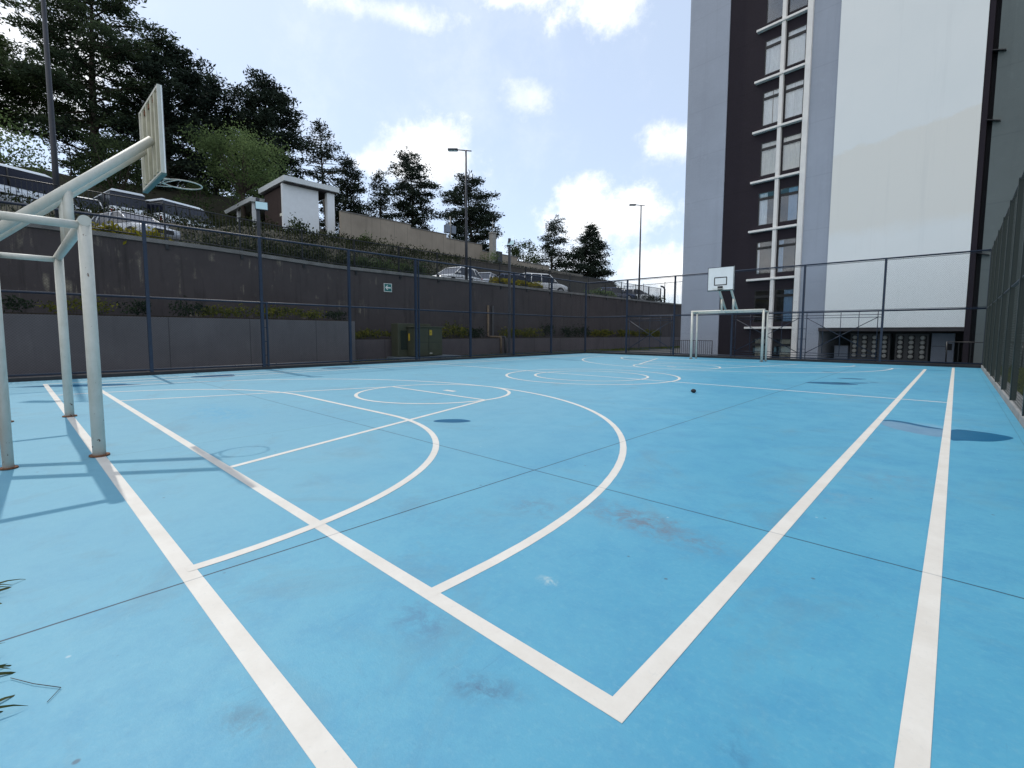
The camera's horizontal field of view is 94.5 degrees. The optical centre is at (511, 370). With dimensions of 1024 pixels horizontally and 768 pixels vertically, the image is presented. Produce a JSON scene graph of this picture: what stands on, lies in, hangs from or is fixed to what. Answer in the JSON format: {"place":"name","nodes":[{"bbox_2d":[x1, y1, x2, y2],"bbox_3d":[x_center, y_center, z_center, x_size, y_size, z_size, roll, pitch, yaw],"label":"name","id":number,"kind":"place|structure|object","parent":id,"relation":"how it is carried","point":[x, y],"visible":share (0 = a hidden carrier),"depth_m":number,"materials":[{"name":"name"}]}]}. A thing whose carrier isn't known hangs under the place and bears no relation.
{"place":"outdoors","nodes":[
{"label":"outdoors","id":0,"kind":"place"},
{"bbox_2d":[1,166,460,274],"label":"hillside","id":1,"kind":"structure","parent":0,"point":[165,194],"depth_m":39.96,"materials":[{"name":"green plant"}]},
{"bbox_2d":[0,107,70,181],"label":"broadleaf tree","id":2,"kind":"object","parent":1,"relation":"on","point":[6,160],"visible":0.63,"depth_m":31.65,"materials":[{"name":"green plant"}]},
{"bbox_2d":[0,163,77,208],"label":"minibus","id":3,"kind":"object","parent":1,"relation":"on","point":[10,171],"visible":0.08,"depth_m":24.82,"materials":[{"name":"white paint"}]},
{"bbox_2d":[0,166,52,193],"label":"window","id":4,"kind":"structure","parent":3,"relation":"in","point":[12,172],"depth_m":24.94,"materials":[{"name":"black glass"}]},
{"bbox_2d":[0,32,83,161],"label":"conifer tree","id":5,"kind":"object","parent":1,"relation":"on","point":[32,100],"visible":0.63,"depth_m":41.29,"materials":[{"name":"green plant"}]},
{"bbox_2d":[39,112,89,175],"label":"conifer tree","id":6,"kind":"object","parent":1,"relation":"on","point":[63,139],"visible":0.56,"depth_m":41.65,"materials":[{"name":"green plant"}]},
{"bbox_2d":[73,196,104,212],"bbox_3d":[-27.275,-9.720,29.759,4.365,1.720,2.140,4,6,37],"label":"parked car","id":7,"kind":"object","parent":1,"relation":"on","point":[87,200],"visible":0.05,"depth_m":28.64,"materials":[{"name":"white paint"}]},
{"bbox_2d":[0,0,183,182],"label":"conifer tree","id":8,"kind":"object","parent":1,"relation":"on","point":[67,83],"visible":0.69,"depth_m":41.87,"materials":[{"name":"green plant"}]},
{"bbox_2d":[63,122,163,199],"bbox_3d":[-31.905,-15.272,38.167,6.314,8.402,6.160,4,6,43],"label":"broadleaf tree","id":9,"kind":"object","parent":1,"relation":"on","point":[114,184],"visible":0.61,"depth_m":37.42,"materials":[{"name":"green plant"}]},
{"bbox_2d":[94,188,146,214],"bbox_3d":[-26.306,-10.274,31.529,4.720,2.550,2.074,3,6,35],"label":"minibus","id":10,"kind":"object","parent":1,"relation":"on","point":[118,192],"visible":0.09,"depth_m":30.10,"materials":[{"name":"white paint"}]},
{"bbox_2d":[95,190,146,210],"bbox_3d":[-26.165,-10.883,31.383,4.220,0.990,1.989,3,6,35],"label":"window","id":11,"kind":"structure","parent":10,"relation":"in","point":[112,200],"depth_m":30.13,"materials":[{"name":"black glass"}]},
{"bbox_2d":[88,34,229,191],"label":"conifer tree","id":12,"kind":"object","parent":1,"relation":"on","point":[185,81],"visible":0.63,"depth_m":45.07,"materials":[{"name":"green plant"}]},
{"bbox_2d":[145,198,214,227],"bbox_3d":[-23.349,-10.402,33.529,2.074,2.450,4.120,2,5,19],"label":"minibus","id":13,"kind":"object","parent":1,"relation":"on","point":[176,210],"visible":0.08,"depth_m":32.06,"materials":[{"name":"white paint"}]},
{"bbox_2d":[145,200,210,223],"bbox_3d":[-23.404,-11.008,33.321,1.989,0.890,3.620,2,5,19],"label":"window","id":14,"kind":"structure","parent":13,"relation":"in","point":[153,205],"depth_m":32.03,"materials":[{"name":"black glass"}]},
{"bbox_2d":[172,178,220,219],"bbox_3d":[-26.061,-12.818,39.469,3.276,6.098,3.639,4,6,43],"label":"broadleaf tree","id":15,"kind":"object","parent":1,"relation":"on","point":[208,193],"visible":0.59,"depth_m":39.07,"materials":[{"name":"green plant"}]},
{"bbox_2d":[170,66,255,198],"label":"conifer tree","id":16,"kind":"object","parent":1,"relation":"on","point":[227,110],"visible":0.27,"depth_m":51.02,"materials":[{"name":"green plant"}]},
{"bbox_2d":[173,115,298,221],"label":"broadleaf tree","id":17,"kind":"object","parent":1,"relation":"on","point":[261,178],"visible":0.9,"depth_m":42.31,"materials":[{"name":"green plant"}]},
{"bbox_2d":[219,66,320,198],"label":"conifer tree","id":18,"kind":"object","parent":1,"relation":"on","point":[269,119],"visible":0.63,"depth_m":50.23,"materials":[{"name":"green plant"}]},
{"bbox_2d":[224,175,338,234],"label":"gatehouse","id":19,"kind":"object","parent":1,"relation":"on","point":[285,196],"visible":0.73,"depth_m":40.26,"materials":[{"name":"white paint"}]},
{"bbox_2d":[0,186,566,274],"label":"ground cover","id":20,"kind":"object","parent":1,"relation":"on","point":[247,223],"visible":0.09,"depth_m":31.76,"materials":[{"name":"green plant"}]},
{"bbox_2d":[288,212,314,233],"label":"shrub","id":21,"kind":"object","parent":1,"relation":"on","point":[298,225],"visible":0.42,"depth_m":38.09,"materials":[{"name":"green plant"}]},
{"bbox_2d":[293,118,358,228],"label":"conifer tree","id":22,"kind":"object","parent":1,"relation":"on","point":[321,177],"visible":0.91,"depth_m":55.31,"materials":[{"name":"green plant"}]},
{"bbox_2d":[319,151,372,235],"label":"conifer tree","id":23,"kind":"object","parent":1,"relation":"on","point":[348,187],"visible":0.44,"depth_m":59.45,"materials":[{"name":"green plant"}]},
{"bbox_2d":[363,169,398,220],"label":"conifer tree","id":24,"kind":"object","parent":1,"relation":"on","point":[381,203],"visible":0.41,"depth_m":63.71,"materials":[{"name":"green plant"}]},
{"bbox_2d":[376,146,443,231],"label":"conifer tree","id":25,"kind":"object","parent":1,"relation":"on","point":[405,208],"visible":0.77,"depth_m":59.26,"materials":[{"name":"green plant"}]},
{"bbox_2d":[339,210,582,276],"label":"boundary wall","id":26,"kind":"structure","parent":1,"relation":"on","point":[351,224],"depth_m":45.38,"materials":[{"name":"concrete"}]},
{"bbox_2d":[429,169,504,251],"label":"conifer tree","id":27,"kind":"object","parent":1,"relation":"on","point":[482,220],"visible":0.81,"depth_m":59.30,"materials":[{"name":"green plant"}]},
{"bbox_2d":[488,221,501,261],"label":"gate pillar","id":28,"kind":"structure","parent":1,"relation":"on","point":[492,239],"depth_m":52.05,"materials":[{"name":"concrete"}]},
{"bbox_2d":[502,238,544,263],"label":"broadleaf tree","id":29,"kind":"object","parent":1,"relation":"on","point":[515,251],"visible":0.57,"depth_m":65.35,"materials":[{"name":"green plant"}]},
{"bbox_2d":[461,259,625,292],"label":"boundary wall","id":30,"kind":"structure","parent":1,"relation":"on","point":[552,274],"depth_m":47.12,"materials":[{"name":"grey concrete"}]},
{"bbox_2d":[525,214,579,272],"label":"conifer tree","id":31,"kind":"object","parent":1,"relation":"on","point":[551,253],"visible":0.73,"depth_m":71.61,"materials":[{"name":"green plant"}]},
{"bbox_2d":[554,222,618,287],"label":"conifer tree","id":32,"kind":"object","parent":1,"relation":"on","point":[593,267],"visible":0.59,"depth_m":71.32,"materials":[{"name":"green plant"}]},
{"bbox_2d":[626,281,681,303],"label":"picket fence","id":33,"kind":"object","parent":1,"relation":"on","point":[662,290],"visible":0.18,"depth_m":53.18,"materials":[{"name":"grey metal"}]},
{"bbox_2d":[0,0,690,303],"label":"sky","id":34,"kind":"structure","parent":0,"point":[575,110],"materials":[{"name":"blue"}]},
{"bbox_2d":[0,353,1023,767],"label":"court slab","id":35,"kind":"structure","parent":0,"point":[796,653],"depth_m":2.75,"materials":[{"name":"blue paint"}]},
{"bbox_2d":[27,384,139,386],"bbox_3d":[-10.752,0.370,11.874,2.654,0.001,0.580,-1,5,-13],"label":"court marking","id":36,"kind":"object","parent":35,"relation":"on","point":[79,385],"visible":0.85,"depth_m":11.86,"materials":[{"name":"white paint"}]},
{"bbox_2d":[0,84,202,469],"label":"goal frame","id":37,"kind":"object","parent":35,"relation":"on","point":[149,148],"visible":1,"depth_m":5.91,"materials":[{"name":"white paint"}]},
{"bbox_2d":[43,384,356,767],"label":"court marking","id":38,"kind":"object","parent":35,"relation":"on","point":[318,743],"visible":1,"depth_m":2.04,"materials":[{"name":"white paint"}]},
{"bbox_2d":[80,389,438,571],"bbox_3d":[-4.512,0.725,7.673,10.795,0.001,3.658,4,6,43],"label":"court marking","id":39,"kind":"object","parent":35,"relation":"on","point":[428,460],"visible":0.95,"depth_m":3.70,"materials":[{"name":"white paint"}]},
{"bbox_2d":[120,387,484,467],"bbox_3d":[-3.520,0.636,8.832,6.728,0.001,5.132,4,6,43],"label":"court marking","id":40,"kind":"object","parent":35,"relation":"on","point":[247,462],"visible":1,"depth_m":6.43,"materials":[{"name":"white paint"}]},
{"bbox_2d":[105,379,626,595],"bbox_3d":[-2.922,0.588,9.468,13.335,0.001,6.858,4,6,43],"label":"court marking","id":41,"kind":"object","parent":35,"relation":"on","point":[526,542],"visible":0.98,"depth_m":3.33,"materials":[{"name":"white paint"}]},
{"bbox_2d":[354,384,510,403],"bbox_3d":[-1.752,0.493,10.699,3.452,0.001,3.452,4,6,43],"label":"court marking","id":42,"kind":"object","parent":35,"relation":"on","point":[357,393],"visible":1,"depth_m":10.06,"materials":[{"name":"white paint"}]},
{"bbox_2d":[55,354,954,767],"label":"court marking","id":43,"kind":"object","parent":35,"relation":"on","point":[915,742],"visible":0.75,"depth_m":2.09,"materials":[{"name":"white paint"}]},
{"bbox_2d":[102,356,926,722],"bbox_3d":[2.596,0.147,15.243,15.423,0.001,22.942,4,6,43],"label":"court marking","id":44,"kind":"object","parent":35,"relation":"on","point":[630,694],"visible":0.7,"depth_m":2.37,"materials":[{"name":"white paint"}]},
{"bbox_2d":[505,369,680,384],"bbox_3d":[2.510,0.153,15.148,5.455,0.001,5.455,4,6,43],"label":"court marking","id":45,"kind":"object","parent":35,"relation":"on","point":[506,375],"visible":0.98,"depth_m":13.32,"materials":[{"name":"white paint"}]},
{"bbox_2d":[431,363,946,402],"bbox_3d":[2.505,0.155,15.153,16.925,0.001,0.075,4,6,43],"label":"court marking","id":46,"kind":"object","parent":35,"relation":"on","point":[721,385],"visible":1,"depth_m":12.13,"materials":[{"name":"white paint"}]},
{"bbox_2d":[689,266,768,361],"bbox_3d":[10.605,-2.809,23.747,3.660,4.598,2.288,4,6,43],"label":"goal frame","id":47,"kind":"object","parent":35,"relation":"on","point":[720,279],"visible":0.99,"depth_m":23.39,"materials":[{"name":"white paint"}]},
{"bbox_2d":[881,421,942,436],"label":"puddle","id":48,"kind":"object","parent":35,"relation":"on","point":[917,429],"visible":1,"depth_m":6.80,"materials":[{"name":"blue liquid"}]},
{"bbox_2d":[950,429,1012,441],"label":"puddle","id":49,"kind":"object","parent":35,"relation":"on","point":[961,435],"visible":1,"depth_m":6.29,"materials":[{"name":"blue liquid"}]},
{"bbox_2d":[591,347,961,363],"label":"yard paving","id":50,"kind":"structure","parent":0,"point":[667,350],"depth_m":34.17,"materials":[{"name":"grey concrete"}]},
{"bbox_2d":[675,340,712,355],"bbox_3d":[11.319,-1.421,29.731,0.052,0.990,2.602,-4,6,-40],"label":"railing","id":51,"kind":"object","parent":50,"relation":"on","point":[693,346],"visible":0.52,"depth_m":29.56,"materials":[{"name":"grey metal"}]},
{"bbox_2d":[849,334,891,359],"bbox_3d":[18.564,-1.230,24.566,0.380,1.380,1.690,-4,6,-40],"label":"meter cabinet","id":52,"kind":"object","parent":50,"relation":"on","point":[872,347],"visible":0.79,"depth_m":24.51,"materials":[{"name":"grey metal"}]},
{"bbox_2d":[894,334,929,360],"bbox_3d":[19.655,-1.125,23.292,0.380,1.380,1.270,-4,6,-40],"label":"meter cabinet","id":53,"kind":"object","parent":50,"relation":"on","point":[905,339],"visible":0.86,"depth_m":23.17,"materials":[{"name":"grey metal"}]},
{"bbox_2d":[930,333,955,361],"bbox_3d":[20.390,-1.062,22.417,0.140,1.400,0.820,-4,6,-40],"label":"meter door","id":54,"kind":"structure","parent":50,"relation":"on","point":[940,339],"depth_m":22.39,"materials":[{"name":"grey metal"}]},
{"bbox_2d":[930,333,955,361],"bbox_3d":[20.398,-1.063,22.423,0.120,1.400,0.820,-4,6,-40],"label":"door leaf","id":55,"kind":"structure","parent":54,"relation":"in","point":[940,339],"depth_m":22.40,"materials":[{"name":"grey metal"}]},
{"bbox_2d":[834,345,849,358],"bbox_3d":[17.862,-1.006,25.625,0.440,0.760,0.660,-4,6,-40],"label":"meter door","id":56,"kind":"structure","parent":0,"point":[845,349],"depth_m":25.45,"materials":[{"name":"grey metal"}]},
{"label":"ground","id":57,"kind":"structure","parent":0,"visible":0},
{"bbox_2d":[3,312,355,377],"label":"planter wall","id":58,"kind":"structure","parent":57,"relation":"on","point":[296,352],"depth_m":16.55,"materials":[{"name":"grey concrete"}]},
{"bbox_2d":[1,294,38,312],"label":"planter plant","id":59,"kind":"object","parent":58,"relation":"in","point":[21,300],"visible":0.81,"depth_m":14.05,"materials":[{"name":"green plant"}]},
{"bbox_2d":[35,296,117,313],"bbox_3d":[-13.938,-2.105,15.130,1.148,0.697,2.093,4,6,43],"label":"planter plant","id":60,"kind":"object","parent":58,"relation":"in","point":[74,305],"visible":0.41,"depth_m":15.17,"materials":[{"name":"green plant"}]},
{"bbox_2d":[115,299,154,314],"bbox_3d":[-12.906,-2.189,16.216,0.907,0.701,1.021,4,6,43],"label":"planter plant","id":61,"kind":"object","parent":58,"relation":"in","point":[137,303],"visible":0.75,"depth_m":16.16,"materials":[{"name":"green plant"}]},
{"bbox_2d":[168,295,212,315],"bbox_3d":[-11.736,-2.333,17.335,1.124,0.817,1.462,4,6,43],"label":"planter plant","id":62,"kind":"object","parent":58,"relation":"in","point":[188,310],"visible":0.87,"depth_m":17.26,"materials":[{"name":"green plant"}]},
{"bbox_2d":[191,302,247,317],"bbox_3d":[-11.157,-2.312,18.136,1.324,0.653,2.085,4,6,43],"label":"planter plant","id":63,"kind":"object","parent":58,"relation":"in","point":[216,312],"visible":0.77,"depth_m":17.95,"materials":[{"name":"green plant"}]},
{"bbox_2d":[232,303,302,318],"bbox_3d":[-9.946,-2.422,19.344,1.163,0.690,2.639,4,6,43],"label":"planter plant","id":64,"kind":"object","parent":58,"relation":"in","point":[272,310],"visible":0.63,"depth_m":19.20,"materials":[{"name":"green plant"}]},
{"bbox_2d":[290,307,326,318],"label":"planter plant","id":65,"kind":"object","parent":58,"relation":"in","point":[308,314],"visible":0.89,"depth_m":20.48,"materials":[{"name":"green plant"}]},
{"bbox_2d":[8,352,585,381],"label":"kerb","id":66,"kind":"structure","parent":57,"relation":"on","point":[39,378],"depth_m":16.82,"materials":[{"name":"grey concrete"}]},
{"bbox_2d":[0,200,586,376],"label":"court fence","id":67,"kind":"object","parent":66,"relation":"on","point":[147,297],"visible":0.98,"depth_m":17.16,"materials":[{"name":"grey metal"}]},
{"bbox_2d":[0,223,681,338],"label":"retaining wall","id":68,"kind":"structure","parent":57,"relation":"on","point":[290,292],"depth_m":21.31,"materials":[{"name":"concrete"}]},
{"bbox_2d":[0,175,661,304],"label":"railing","id":69,"kind":"object","parent":68,"relation":"on","point":[547,282],"visible":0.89,"depth_m":22.78,"materials":[{"name":"grey metal"}]},
{"bbox_2d":[355,336,680,359],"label":"planter wall","id":70,"kind":"structure","parent":57,"relation":"on","point":[604,343],"depth_m":31.47,"materials":[{"name":"concrete"}]},
{"bbox_2d":[355,328,390,338],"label":"planter plant","id":71,"kind":"object","parent":70,"relation":"in","point":[361,333],"visible":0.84,"depth_m":23.48,"materials":[{"name":"green plant"}]},
{"bbox_2d":[442,320,472,337],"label":"planter plant","id":72,"kind":"object","parent":70,"relation":"in","point":[465,330],"visible":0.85,"depth_m":27.70,"materials":[{"name":"green plant"}]},
{"bbox_2d":[487,305,506,353],"bbox_3d":[-0.969,-2.627,30.284,1.313,3.080,0.540,4,6,43],"label":"drain pipe","id":73,"kind":"object","parent":70,"relation":"on","point":[500,337],"visible":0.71,"depth_m":30.40,"materials":[{"name":"grey metal"}]},
{"bbox_2d":[519,327,544,336],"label":"planter plant","id":74,"kind":"object","parent":70,"relation":"in","point":[531,332],"visible":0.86,"depth_m":32.48,"materials":[{"name":"green plant"}]},
{"bbox_2d":[586,351,980,367],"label":"kerb","id":75,"kind":"structure","parent":57,"relation":"on","point":[874,362],"depth_m":23.09,"materials":[{"name":"grey concrete"}]},
{"bbox_2d":[587,249,992,364],"bbox_3d":[12.080,-3.014,25.433,19.133,4.714,0.150,4,6,43],"label":"court fence","id":76,"kind":"object","parent":75,"relation":"on","point":[882,310],"visible":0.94,"depth_m":23.18,"materials":[{"name":"grey metal"}]},
{"bbox_2d":[680,0,1023,367],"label":"apartment building","id":77,"kind":"structure","parent":57,"relation":"on","point":[822,131],"depth_m":23.81,"materials":[{"name":"white paint"}]},
{"bbox_2d":[752,338,765,355],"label":"window frame","id":78,"kind":"structure","parent":77,"relation":"in","point":[757,343],"depth_m":27.71,"materials":[{"name":"grey metal"}]},
{"bbox_2d":[755,240,771,274],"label":"window frame","id":79,"kind":"structure","parent":77,"relation":"in","point":[758,248],"depth_m":27.43,"materials":[{"name":"grey metal"}]},
{"bbox_2d":[757,190,773,225],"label":"window frame","id":80,"kind":"structure","parent":77,"relation":"in","point":[763,197],"depth_m":27.15,"materials":[{"name":"grey metal"}]},
{"bbox_2d":[760,139,776,176],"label":"window frame","id":81,"kind":"structure","parent":77,"relation":"in","point":[768,149],"depth_m":26.80,"materials":[{"name":"grey metal"}]},
{"bbox_2d":[762,87,778,126],"bbox_3d":[14.535,-14.761,26.526,0.130,1.990,0.910,-4,6,-40],"label":"window","id":82,"kind":"structure","parent":77,"relation":"in","point":[768,96],"depth_m":26.60,"materials":[{"name":"white glass"}]},
{"bbox_2d":[764,34,781,75],"bbox_3d":[14.544,-17.519,26.305,0.127,1.990,0.910,-4,6,-40],"label":"window frame","id":83,"kind":"structure","parent":77,"relation":"in","point":[772,46],"depth_m":26.37,"materials":[{"name":"grey metal"}]},
{"bbox_2d":[772,338,790,357],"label":"window frame","id":84,"kind":"structure","parent":77,"relation":"in","point":[786,341],"depth_m":26.66,"materials":[{"name":"grey metal"}]},
{"bbox_2d":[774,288,793,321],"bbox_3d":[15.252,-3.659,26.521,0.128,1.990,0.960,-4,6,-40],"label":"window frame","id":85,"kind":"structure","parent":77,"relation":"in","point":[787,292],"depth_m":26.45,"materials":[{"name":"grey glass"}]},
{"bbox_2d":[776,237,795,272],"bbox_3d":[15.259,-6.416,26.300,0.123,1.990,0.960,-4,6,-40],"label":"window frame","id":86,"kind":"structure","parent":77,"relation":"in","point":[781,244],"depth_m":26.54,"materials":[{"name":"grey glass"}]},
{"bbox_2d":[779,185,798,222],"bbox_3d":[15.232,-9.171,26.048,0.224,1.990,0.960,-4,6,-40],"label":"window frame","id":87,"kind":"structure","parent":77,"relation":"in","point":[793,193],"depth_m":25.99,"materials":[{"name":"black metal"}]},
{"bbox_2d":[781,132,801,171],"bbox_3d":[15.281,-11.931,25.863,0.130,1.990,0.960,-4,6,-40],"label":"window frame","id":88,"kind":"structure","parent":77,"relation":"in","point":[791,144],"depth_m":25.90,"materials":[{"name":"white glass"}]},
{"bbox_2d":[783,78,803,119],"bbox_3d":[15.290,-14.688,25.642,0.127,1.990,0.960,-4,6,-40],"label":"window frame","id":89,"kind":"structure","parent":77,"relation":"in","point":[794,90],"depth_m":25.68,"materials":[{"name":"white glass"}]},
{"bbox_2d":[786,23,806,66],"bbox_3d":[15.300,-17.446,25.423,0.129,1.990,0.960,-4,6,-40],"label":"window frame","id":90,"kind":"structure","parent":77,"relation":"in","point":[796,38],"depth_m":25.46,"materials":[{"name":"white glass"}]},
{"bbox_2d":[981,365,1023,427],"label":"kerb","id":91,"kind":"structure","parent":57,"relation":"on","point":[1014,409],"depth_m":9.09,"materials":[{"name":"concrete"}]},
{"bbox_2d":[982,171,1023,415],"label":"court fence","id":92,"kind":"object","parent":91,"relation":"on","point":[993,336],"visible":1,"depth_m":10.99,"materials":[{"name":"metal"}]},
{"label":"car park","id":93,"kind":"structure","parent":0,"visible":0},
{"bbox_2d":[41,0,59,217],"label":"street lamp","id":94,"kind":"object","parent":93,"relation":"on","point":[53,148],"visible":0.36,"depth_m":15.93,"materials":[{"name":"grey metal"}]},
{"bbox_2d":[91,221,172,244],"bbox_3d":[-14.735,-4.975,17.471,1.652,1.074,3.976,4,6,43],"label":"hedge","id":95,"kind":"object","parent":93,"relation":"on","point":[120,229],"visible":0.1,"depth_m":17.44,"materials":[{"name":"green plant"}]},
{"bbox_2d":[91,210,180,241],"bbox_3d":[-17.005,-6.310,21.283,4.365,1.480,2.060,2,5,23],"label":"parked car","id":96,"kind":"object","parent":93,"relation":"on","point":[127,214],"visible":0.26,"depth_m":20.69,"materials":[{"name":"silver metal"}]},
{"bbox_2d":[197,233,358,266],"bbox_3d":[-10.622,-5.496,22.270,1.861,1.341,7.419,4,6,43],"label":"hedge","id":97,"kind":"object","parent":93,"relation":"on","point":[316,257],"visible":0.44,"depth_m":22.07,"materials":[{"name":"green plant"}]},
{"bbox_2d":[350,256,431,275],"bbox_3d":[-6.741,-5.707,26.453,1.714,1.273,5.447,4,6,43],"label":"hedge","id":98,"kind":"object","parent":93,"relation":"on","point":[385,266],"visible":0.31,"depth_m":25.75,"materials":[{"name":"green plant"}]},
{"bbox_2d":[432,266,482,280],"bbox_3d":[-3.918,-6.431,32.831,2.060,1.480,4.365,3,5,31],"label":"parked car","id":99,"kind":"object","parent":93,"relation":"on","point":[479,277],"visible":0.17,"depth_m":32.30,"materials":[{"name":"white paint"}]},
{"bbox_2d":[448,148,471,279],"bbox_3d":[-3.259,-9.643,29.726,1.473,8.280,0.320,0,5,0],"label":"street lamp","id":100,"kind":"object","parent":93,"relation":"on","point":[466,225],"visible":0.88,"depth_m":29.61,"materials":[{"name":"grey metal"}]},
{"bbox_2d":[489,277,542,287],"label":"hedge","id":101,"kind":"object","parent":93,"relation":"on","point":[518,282],"visible":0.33,"depth_m":33.34,"materials":[{"name":"green plant"}]},
{"bbox_2d":[519,273,567,290],"bbox_3d":[2.428,-7.103,39.270,4.365,1.720,2.140,-2,5,-25],"label":"parked car","id":102,"kind":"object","parent":93,"relation":"on","point":[554,282],"visible":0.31,"depth_m":38.49,"materials":[{"name":"white paint"}]},
{"bbox_2d":[629,204,644,297],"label":"street lamp","id":103,"kind":"object","parent":93,"relation":"on","point":[639,245],"visible":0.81,"depth_m":45.48,"materials":[{"name":"grey metal"}]},
{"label":"verge","id":104,"kind":"structure","parent":0,"visible":0},
{"bbox_2d":[255,198,267,361],"bbox_3d":[-9.106,-3.144,17.409,0.420,6.200,0.195,-3,5,-32],"label":"floodlight pole","id":105,"kind":"object","parent":104,"relation":"on","point":[259,205],"visible":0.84,"depth_m":17.15,"materials":[{"name":"grey metal"}]},
{"bbox_2d":[387,323,460,359],"bbox_3d":[-4.500,-1.471,24.558,1.500,1.900,3.650,4,6,43],"label":"utility cabinet","id":106,"kind":"object","parent":104,"relation":"on","point":[424,348],"visible":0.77,"depth_m":23.70,"materials":[{"name":"metal"}]},
{"bbox_2d":[507,238,514,354],"bbox_3d":[-0.065,-4.123,26.939,0.420,6.700,0.185,2,5,23],"label":"floodlight pole","id":107,"kind":"object","parent":104,"relation":"on","point":[510,243],"visible":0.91,"depth_m":26.93,"materials":[{"name":"grey metal"}]},
{"bbox_2d":[354,346,678,361],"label":"grass","id":108,"kind":"structure","parent":104,"relation":"on","point":[634,348],"depth_m":36.18,"materials":[{"name":"green plant"}]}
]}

